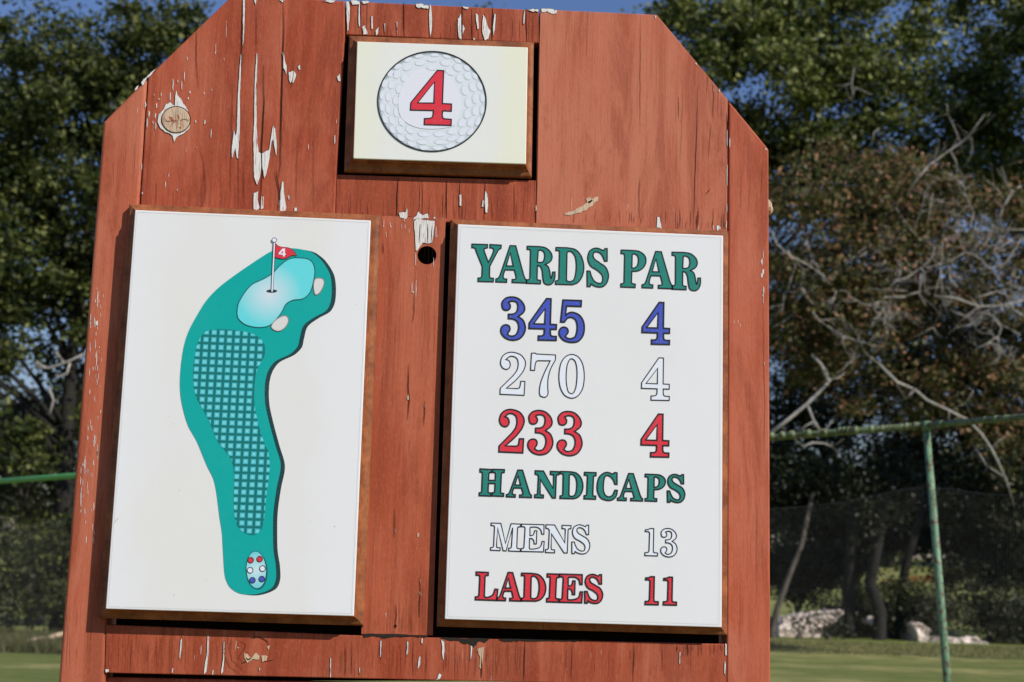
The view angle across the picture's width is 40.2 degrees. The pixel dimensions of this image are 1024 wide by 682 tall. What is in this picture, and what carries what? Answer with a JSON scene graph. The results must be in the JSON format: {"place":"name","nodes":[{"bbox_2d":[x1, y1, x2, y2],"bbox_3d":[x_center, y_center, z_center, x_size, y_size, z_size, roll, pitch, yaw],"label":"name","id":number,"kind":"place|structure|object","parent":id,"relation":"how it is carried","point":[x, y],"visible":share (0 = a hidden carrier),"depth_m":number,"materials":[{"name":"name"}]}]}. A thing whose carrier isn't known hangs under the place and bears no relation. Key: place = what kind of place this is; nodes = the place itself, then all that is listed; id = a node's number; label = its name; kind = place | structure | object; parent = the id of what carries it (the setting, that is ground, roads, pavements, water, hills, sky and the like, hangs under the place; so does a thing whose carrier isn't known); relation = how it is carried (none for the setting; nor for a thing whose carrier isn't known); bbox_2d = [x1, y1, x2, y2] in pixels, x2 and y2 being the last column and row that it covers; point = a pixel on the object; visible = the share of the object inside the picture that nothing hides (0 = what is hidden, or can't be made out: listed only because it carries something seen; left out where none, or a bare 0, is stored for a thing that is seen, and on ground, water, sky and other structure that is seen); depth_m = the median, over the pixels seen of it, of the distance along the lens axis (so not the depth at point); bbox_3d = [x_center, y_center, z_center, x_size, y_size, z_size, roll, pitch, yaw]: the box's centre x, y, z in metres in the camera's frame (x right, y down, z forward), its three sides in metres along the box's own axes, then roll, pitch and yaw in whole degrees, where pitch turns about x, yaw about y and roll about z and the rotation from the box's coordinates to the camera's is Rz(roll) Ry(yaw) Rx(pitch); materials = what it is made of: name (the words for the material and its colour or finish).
{"place":"outdoors","nodes":[
{"label":"outdoors","id":0,"kind":"place"},
{"bbox_2d":[0,625,62,653],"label":"rough grass","id":1,"kind":"structure","parent":0,"point":[9,642],"depth_m":25.22,"materials":[{"name":"green plant"}]},
{"bbox_2d":[0,533,1023,681],"bbox_3d":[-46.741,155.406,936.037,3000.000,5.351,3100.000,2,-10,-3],"label":"grass field","id":2,"kind":"structure","parent":0,"point":[898,671],"depth_m":28.97,"materials":[{"name":"green plant"}]},
{"bbox_2d":[0,500,71,633],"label":"bush","id":3,"kind":"object","parent":2,"relation":"on","point":[50,601],"visible":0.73,"depth_m":28.78,"materials":[{"name":"green plant"}]},
{"bbox_2d":[0,387,76,540],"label":"tree","id":4,"kind":"object","parent":2,"relation":"on","point":[18,471],"visible":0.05,"depth_m":92.73,"materials":[{"name":"green plant"}]},
{"bbox_2d":[0,356,83,531],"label":"tree","id":5,"kind":"object","parent":2,"relation":"on","point":[51,514],"visible":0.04,"depth_m":96.91,"materials":[{"name":"green plant"}]},
{"bbox_2d":[0,292,85,623],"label":"tree","id":6,"kind":"object","parent":2,"relation":"on","point":[23,492],"visible":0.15,"depth_m":36.71,"materials":[{"name":"green plant"}]},
{"bbox_2d":[17,491,72,626],"bbox_3d":[-8.630,4.625,29.777,3.730,3.507,3.193,2,-10,-3],"label":"bush","id":7,"kind":"object","parent":2,"relation":"on","point":[63,586],"visible":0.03,"depth_m":28.87,"materials":[{"name":"green plant"}]},
{"bbox_2d":[47,632,62,640],"bbox_3d":[-8.519,5.539,26.308,0.095,0.167,0.567,-2,-10,23],"label":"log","id":8,"kind":"object","parent":2,"relation":"on","point":[58,636],"visible":0.4,"depth_m":26.22,"materials":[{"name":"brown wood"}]},
{"bbox_2d":[0,0,219,633],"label":"tree","id":9,"kind":"object","parent":2,"relation":"on","point":[97,82],"visible":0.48,"depth_m":30.57,"materials":[{"name":"green plant"}]},
{"bbox_2d":[35,346,83,414],"bbox_3d":[-9.519,0.835,29.330,0.994,1.459,0.038,2,-10,-3],"label":"dead branch","id":10,"kind":"object","parent":9,"relation":"attached to","point":[62,363],"visible":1,"depth_m":29.36,"materials":[{"name":"wood"}]},
{"bbox_2d":[59,0,772,681],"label":"golf sign","id":11,"kind":"object","parent":2,"relation":"on","point":[427,342],"visible":1,"depth_m":2.30,"materials":[{"name":"paint"}]},
{"bbox_2d":[456,1,505,7],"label":"tree","id":12,"kind":"object","parent":2,"relation":"on","point":[489,3],"depth_m":47.64,"materials":[{"name":"green plant"}]},
{"bbox_2d":[0,414,1023,681],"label":"net fence","id":13,"kind":"object","parent":2,"relation":"on","point":[934,546],"visible":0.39,"depth_m":7.32,"materials":[{"name":"green paint"}]},
{"bbox_2d":[781,604,826,638],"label":"bush","id":14,"kind":"object","parent":2,"relation":"on","point":[797,636],"visible":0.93,"depth_m":40.19,"materials":[{"name":"plant"}]},
{"bbox_2d":[770,523,841,612],"bbox_3d":[9.234,7.614,45.310,3.656,3.550,3.563,-5,-12,34],"label":"bush","id":15,"kind":"object","parent":2,"relation":"on","point":[804,601],"visible":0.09,"depth_m":44.72,"materials":[{"name":"green plant"}]},
{"bbox_2d":[775,608,843,637],"bbox_3d":[8.842,8.545,42.305,2.098,0.964,1.794,2,-10,-3],"label":"rock bank","id":16,"kind":"object","parent":2,"relation":"on","point":[781,628],"visible":0.51,"depth_m":41.59,"materials":[{"name":"grey stone"}]},
{"bbox_2d":[769,441,861,552],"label":"tree","id":17,"kind":"object","parent":2,"relation":"on","point":[776,540],"visible":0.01,"depth_m":117.82,"materials":[{"name":"green plant"}]},
{"bbox_2d":[770,531,863,612],"bbox_3d":[9.087,7.674,44.475,4.406,3.183,3.980,2,-10,-3],"label":"bush","id":18,"kind":"object","parent":2,"relation":"on","point":[818,570],"visible":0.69,"depth_m":43.74,"materials":[{"name":"green plant"}]},
{"bbox_2d":[620,0,1023,337],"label":"tree","id":19,"kind":"object","parent":2,"relation":"on","point":[760,37],"visible":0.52,"depth_m":39.19,"materials":[{"name":"green plant"}]},
{"bbox_2d":[769,425,895,637],"bbox_3d":[9.004,5.512,41.211,4.719,6.573,4.003,2,-10,-3],"label":"slim tree","id":20,"kind":"object","parent":2,"relation":"on","point":[781,596],"visible":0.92,"depth_m":41.02,"materials":[{"name":"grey plant"}]},
{"bbox_2d":[792,606,876,639],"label":"bush","id":21,"kind":"object","parent":2,"relation":"on","point":[827,635],"visible":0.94,"depth_m":40.20,"materials":[{"name":"green plant"}]},
{"bbox_2d":[793,531,902,633],"bbox_3d":[10.635,7.676,44.659,3.579,3.324,3.143,-2,-10,22],"label":"bush","id":22,"kind":"object","parent":2,"relation":"on","point":[865,547],"visible":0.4,"depth_m":44.28,"materials":[{"name":"green plant"}]},
{"bbox_2d":[789,589,912,636],"bbox_3d":[10.607,8.355,43.324,3.987,1.601,3.444,2,-10,-3],"label":"bush","id":23,"kind":"object","parent":2,"relation":"on","point":[863,610],"visible":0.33,"depth_m":42.63,"materials":[{"name":"green plant"}]},
{"bbox_2d":[858,616,872,624],"bbox_3d":[10.669,8.411,42.209,0.321,0.274,1.704,2,-10,-3],"label":"rock bank","id":24,"kind":"object","parent":2,"relation":"on","point":[870,619],"visible":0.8,"depth_m":41.83,"materials":[{"name":"grey stone"}]},
{"bbox_2d":[770,437,978,638],"bbox_3d":[10.420,5.822,41.847,7.190,6.246,3.805,2,-10,-3],"label":"slim tree","id":25,"kind":"object","parent":2,"relation":"on","point":[849,603],"visible":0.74,"depth_m":41.91,"materials":[{"name":"green plant"}]},
{"bbox_2d":[793,434,968,567],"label":"tree","id":26,"kind":"object","parent":2,"relation":"on","point":[897,563],"depth_m":115.33,"materials":[{"name":"green plant"}]},
{"bbox_2d":[799,394,967,639],"bbox_3d":[11.026,5.253,41.858,3.996,7.419,4.456,8,-11,-33],"label":"slim tree","id":27,"kind":"object","parent":2,"relation":"on","point":[873,590],"visible":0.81,"depth_m":41.43,"materials":[{"name":"green plant"}]},
{"bbox_2d":[764,68,1023,506],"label":"tree","id":28,"kind":"object","parent":2,"relation":"on","point":[889,242],"visible":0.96,"depth_m":31.49,"materials":[{"name":"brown plant"}]},
{"bbox_2d":[855,564,934,637],"bbox_3d":[11.498,7.912,42.849,3.114,2.366,2.979,-3,-10,23],"label":"bush","id":29,"kind":"object","parent":2,"relation":"on","point":[862,594],"visible":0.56,"depth_m":42.63,"materials":[{"name":"green plant"}]},
{"bbox_2d":[769,225,1023,633],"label":"tree","id":30,"kind":"object","parent":2,"relation":"on","point":[803,418],"visible":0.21,"depth_m":45.84,"materials":[{"name":"green plant"}]},
{"bbox_2d":[872,580,985,637],"bbox_3d":[12.672,8.220,42.687,3.431,1.802,3.885,0,-10,10],"label":"bush","id":31,"kind":"object","parent":2,"relation":"on","point":[918,614],"visible":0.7,"depth_m":42.12,"materials":[{"name":"green plant"}]},
{"bbox_2d":[854,441,1009,638],"bbox_3d":[13.067,6.071,43.474,5.290,6.467,3.765,10,-13,-40],"label":"slim tree","id":32,"kind":"object","parent":2,"relation":"on","point":[915,532],"visible":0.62,"depth_m":43.31,"materials":[{"name":"green plant"}]},
{"bbox_2d":[901,621,988,643],"bbox_3d":[12.914,8.833,41.949,2.342,0.822,1.865,2,-10,-3],"label":"rock bank","id":33,"kind":"object","parent":2,"relation":"on","point":[912,634],"visible":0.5,"depth_m":41.23,"materials":[{"name":"grey stone"}]},
{"bbox_2d":[918,534,1023,641],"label":"bush","id":34,"kind":"object","parent":2,"relation":"on","point":[965,568],"visible":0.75,"depth_m":43.38,"materials":[{"name":"green plant"}]},
{"bbox_2d":[923,502,1023,600],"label":"bush","id":35,"kind":"object","parent":2,"relation":"on","point":[986,533],"visible":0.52,"depth_m":44.86,"materials":[{"name":"green plant"}]},
{"bbox_2d":[932,439,1023,554],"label":"tree","id":36,"kind":"object","parent":2,"relation":"on","point":[966,459],"visible":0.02,"depth_m":120.32,"materials":[{"name":"green plant"}]},
{"bbox_2d":[963,584,1023,643],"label":"bush","id":37,"kind":"object","parent":2,"relation":"on","point":[1009,624],"visible":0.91,"depth_m":42.16,"materials":[{"name":"green plant"}]},
{"bbox_2d":[0,0,1023,558],"label":"sky","id":38,"kind":"structure","parent":0,"point":[606,6],"materials":[{"name":"blue"}]},
{"bbox_2d":[770,639,1023,658],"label":"short grass","id":39,"kind":"structure","parent":0,"point":[823,651],"depth_m":35.70,"materials":[{"name":"green plant"}]}
]}

